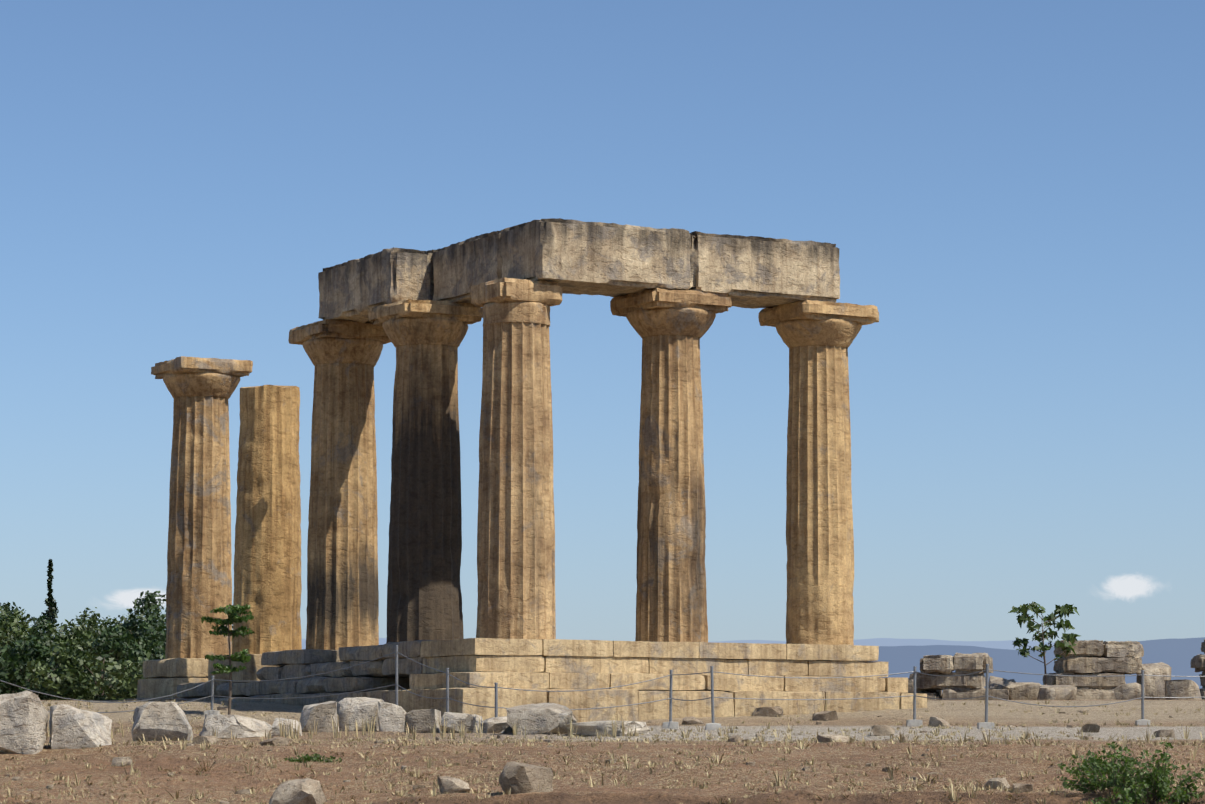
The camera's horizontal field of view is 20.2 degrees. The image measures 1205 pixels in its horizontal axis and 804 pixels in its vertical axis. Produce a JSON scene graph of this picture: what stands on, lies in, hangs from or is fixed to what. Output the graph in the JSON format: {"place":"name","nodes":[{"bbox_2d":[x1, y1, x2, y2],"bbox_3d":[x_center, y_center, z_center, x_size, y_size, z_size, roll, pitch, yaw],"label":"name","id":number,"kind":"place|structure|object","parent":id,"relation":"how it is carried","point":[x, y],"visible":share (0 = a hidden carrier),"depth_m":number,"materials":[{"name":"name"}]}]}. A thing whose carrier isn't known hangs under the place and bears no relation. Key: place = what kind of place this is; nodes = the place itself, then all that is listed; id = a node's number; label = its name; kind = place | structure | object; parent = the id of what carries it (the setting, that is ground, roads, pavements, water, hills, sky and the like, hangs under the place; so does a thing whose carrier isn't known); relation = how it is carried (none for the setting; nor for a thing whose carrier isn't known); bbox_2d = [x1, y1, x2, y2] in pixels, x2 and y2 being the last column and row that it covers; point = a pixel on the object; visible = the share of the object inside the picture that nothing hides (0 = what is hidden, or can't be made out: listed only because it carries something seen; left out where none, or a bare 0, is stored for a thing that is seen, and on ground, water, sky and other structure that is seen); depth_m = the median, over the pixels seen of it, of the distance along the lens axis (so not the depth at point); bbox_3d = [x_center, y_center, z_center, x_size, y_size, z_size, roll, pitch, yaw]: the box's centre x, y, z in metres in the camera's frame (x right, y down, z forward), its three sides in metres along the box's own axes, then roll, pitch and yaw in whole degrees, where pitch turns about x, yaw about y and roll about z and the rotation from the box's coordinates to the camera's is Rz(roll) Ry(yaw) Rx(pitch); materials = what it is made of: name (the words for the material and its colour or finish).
{"place":"outdoors","nodes":[
{"label":"outdoors","id":0,"kind":"place"},
{"bbox_2d":[109,589,165,607],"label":"cloud","id":1,"kind":"structure","parent":0,"point":[125,599],"depth_m":9017.51,"materials":[{"name":"white"}]},
{"bbox_2d":[0,699,1204,803],"bbox_3d":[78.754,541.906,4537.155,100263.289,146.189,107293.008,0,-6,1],"label":"ground","id":2,"kind":"structure","parent":0,"point":[579,791],"depth_m":43.34,"materials":[{"name":"brown soil"}]},
{"bbox_2d":[0,602,44,685],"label":"bush","id":3,"kind":"object","parent":2,"relation":"on","point":[10,623],"visible":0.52,"depth_m":111.67,"materials":[{"name":"green plant"}]},
{"bbox_2d":[0,603,67,690],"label":"bush","id":4,"kind":"object","parent":2,"relation":"on","point":[35,628],"visible":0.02,"depth_m":125.87,"materials":[{"name":"green plant"}]},
{"bbox_2d":[0,635,74,699],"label":"bush","id":5,"kind":"object","parent":2,"relation":"on","point":[12,666],"visible":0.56,"depth_m":103.03,"materials":[{"name":"green plant"}]},
{"bbox_2d":[39,559,58,638],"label":"cypress tree","id":6,"kind":"object","parent":2,"relation":"on","point":[51,604],"visible":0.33,"depth_m":135.87,"materials":[{"name":"green plant"}]},
{"bbox_2d":[1,629,99,699],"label":"bush","id":7,"kind":"object","parent":2,"relation":"on","point":[83,641],"visible":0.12,"depth_m":117.37,"materials":[{"name":"green plant"}]},
{"bbox_2d":[23,638,150,699],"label":"bush","id":8,"kind":"object","parent":2,"relation":"on","point":[82,679],"visible":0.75,"depth_m":100.48,"materials":[{"name":"green plant"}]},
{"bbox_2d":[39,607,162,656],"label":"bush","id":9,"kind":"object","parent":2,"relation":"on","point":[91,623],"visible":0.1,"depth_m":130.45,"materials":[{"name":"green plant"}]},
{"bbox_2d":[53,621,165,699],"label":"bush","id":10,"kind":"object","parent":2,"relation":"on","point":[115,645],"visible":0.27,"depth_m":114.37,"materials":[{"name":"green plant"}]},
{"bbox_2d":[95,590,166,648],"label":"bush","id":11,"kind":"object","parent":2,"relation":"on","point":[149,607],"visible":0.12,"depth_m":123.23,"materials":[{"name":"green plant"}]},
{"bbox_2d":[116,647,164,698],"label":"bush","id":12,"kind":"object","parent":2,"relation":"on","point":[135,653],"visible":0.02,"depth_m":104.57,"materials":[{"name":"green plant"}]},
{"bbox_2d":[201,604,253,714],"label":"sapling","id":13,"kind":"object","parent":2,"relation":"on","point":[230,611],"visible":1,"depth_m":69.05,"materials":[{"name":"green plant"}]},
{"bbox_2d":[284,753,341,762],"bbox_3d":[-3.793,4.664,43.967,0.802,0.194,0.878,0,-6,1],"label":"weed","id":14,"kind":"object","parent":2,"relation":"on","point":[315,757],"visible":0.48,"depth_m":43.79,"materials":[{"name":"green plant"}]},
{"bbox_2d":[0,690,649,753],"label":"boulders","id":15,"kind":"object","parent":2,"relation":"on","point":[23,721],"visible":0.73,"depth_m":56.72,"materials":[{"name":"grey stone"}]},
{"bbox_2d":[123,638,926,721],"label":"temple platform","id":16,"kind":"structure","parent":2,"relation":"on","point":[549,664],"depth_m":68.48,"materials":[{"name":"beige stone"}]},
{"bbox_2d":[151,356,252,658],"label":"column","id":17,"kind":"structure","parent":16,"relation":"on","point":[199,552],"depth_m":81.12,"materials":[{"name":"beige stone"}]},
{"bbox_2d":[232,385,301,653],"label":"column","id":18,"kind":"structure","parent":16,"relation":"on","point":[267,573],"depth_m":77.60,"materials":[{"name":"beige stone"}]},
{"bbox_2d":[288,319,390,649],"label":"column","id":19,"kind":"structure","parent":16,"relation":"on","point":[342,609],"depth_m":74.22,"materials":[{"name":"beige stone"}]},
{"bbox_2d":[368,299,482,642],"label":"column","id":20,"kind":"structure","parent":16,"relation":"on","point":[424,594],"depth_m":70.78,"materials":[{"name":"beige stone"}]},
{"bbox_2d":[470,277,561,638],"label":"corner column","id":21,"kind":"structure","parent":16,"relation":"on","point":[516,554],"depth_m":67.34,"materials":[{"name":"beige stone"}]},
{"bbox_2d":[610,288,731,641],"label":"column","id":22,"kind":"structure","parent":16,"relation":"on","point":[671,327],"depth_m":69.19,"materials":[{"name":"beige stone"}]},
{"bbox_2d":[318,218,839,323],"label":"architrave","id":23,"kind":"object","parent":22,"relation":"on","point":[571,256],"visible":0.75,"depth_m":69.89,"materials":[{"name":"beige stone"}]},
{"bbox_2d":[758,300,878,644],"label":"column","id":24,"kind":"structure","parent":16,"relation":"on","point":[817,337],"depth_m":70.99,"materials":[{"name":"beige stone"}]},
{"bbox_2d":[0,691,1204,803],"bbox_3d":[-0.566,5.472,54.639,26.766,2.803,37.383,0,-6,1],"label":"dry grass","id":25,"kind":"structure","parent":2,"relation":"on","point":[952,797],"depth_m":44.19,"materials":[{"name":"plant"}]},
{"bbox_2d":[0,645,1204,732],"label":"fence","id":26,"kind":"object","parent":2,"relation":"on","point":[986,724],"visible":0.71,"depth_m":62.02,"materials":[{"name":"metal"}]},
{"bbox_2d":[12,704,1204,803],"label":"loose stones","id":27,"kind":"object","parent":2,"relation":"on","point":[518,777],"visible":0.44,"depth_m":39.05,"materials":[{"name":"grey stone"}]},
{"bbox_2d":[909,653,1008,699],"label":"stone block stack","id":28,"kind":"object","parent":2,"relation":"on","point":[963,686],"visible":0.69,"depth_m":82.79,"materials":[{"name":"grey stone"}]},
{"bbox_2d":[1008,601,1080,684],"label":"sapling","id":29,"kind":"object","parent":2,"relation":"on","point":[1061,611],"visible":1,"depth_m":84.19,"materials":[{"name":"green plant"}]},
{"bbox_2d":[908,662,1201,699],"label":"stone blocks","id":30,"kind":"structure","parent":2,"relation":"on","point":[1158,686],"depth_m":83.75,"materials":[{"name":"grey stone"}]},
{"bbox_2d":[1043,640,1143,699],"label":"stone block stack","id":31,"kind":"object","parent":2,"relation":"on","point":[1115,659],"visible":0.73,"depth_m":84.74,"materials":[{"name":"grey stone"}]},
{"bbox_2d":[1072,750,1117,774],"bbox_3d":[5.801,4.277,39.804,0.620,0.352,0.560,0,-6,1],"label":"bush","id":32,"kind":"object","parent":2,"relation":"on","point":[1098,760],"visible":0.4,"depth_m":39.74,"materials":[{"name":"green plant"}]},
{"bbox_2d":[1057,742,1165,793],"bbox_3d":[5.634,4.054,37.425,1.199,0.585,1.262,0,-6,1],"label":"bush","id":33,"kind":"object","parent":2,"relation":"on","point":[1115,772],"visible":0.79,"depth_m":37.31,"materials":[{"name":"green plant"}]},
{"bbox_2d":[1086,782,1183,803],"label":"bush","id":34,"kind":"object","parent":2,"relation":"on","point":[1124,797],"visible":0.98,"depth_m":36.56,"materials":[{"name":"green plant"}]},
{"bbox_2d":[1109,741,1204,802],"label":"bush","id":35,"kind":"object","parent":2,"relation":"on","point":[1161,785],"visible":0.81,"depth_m":36.94,"materials":[{"name":"green plant"}]},
{"bbox_2d":[1190,639,1204,698],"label":"ruin stack","id":36,"kind":"object","parent":2,"relation":"on","point":[1197,662],"visible":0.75,"depth_m":87.00,"materials":[{"name":"grey stone"}]},
{"bbox_2d":[0,0,1204,642],"label":"sky","id":37,"kind":"structure","parent":0,"point":[1015,189],"materials":[{"name":"blue"}]},
{"bbox_2d":[124,638,1119,669],"bbox_3d":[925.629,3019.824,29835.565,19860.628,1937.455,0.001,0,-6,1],"label":"mountain","id":38,"kind":"structure","parent":0,"point":[1008,644],"depth_m":29895.07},
{"bbox_2d":[877,637,1204,693],"bbox_3d":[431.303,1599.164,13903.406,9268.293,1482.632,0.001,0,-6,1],"label":"mountain","id":39,"kind":"structure","parent":0,"point":[1176,655],"depth_m":13933.41,"materials":[{"name":"blue"}]},
{"bbox_2d":[1104,575,1154,598],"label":"cloud","id":40,"kind":"structure","parent":0,"point":[1127,587],"depth_m":8973.51,"materials":[{"name":"white"}]}
]}

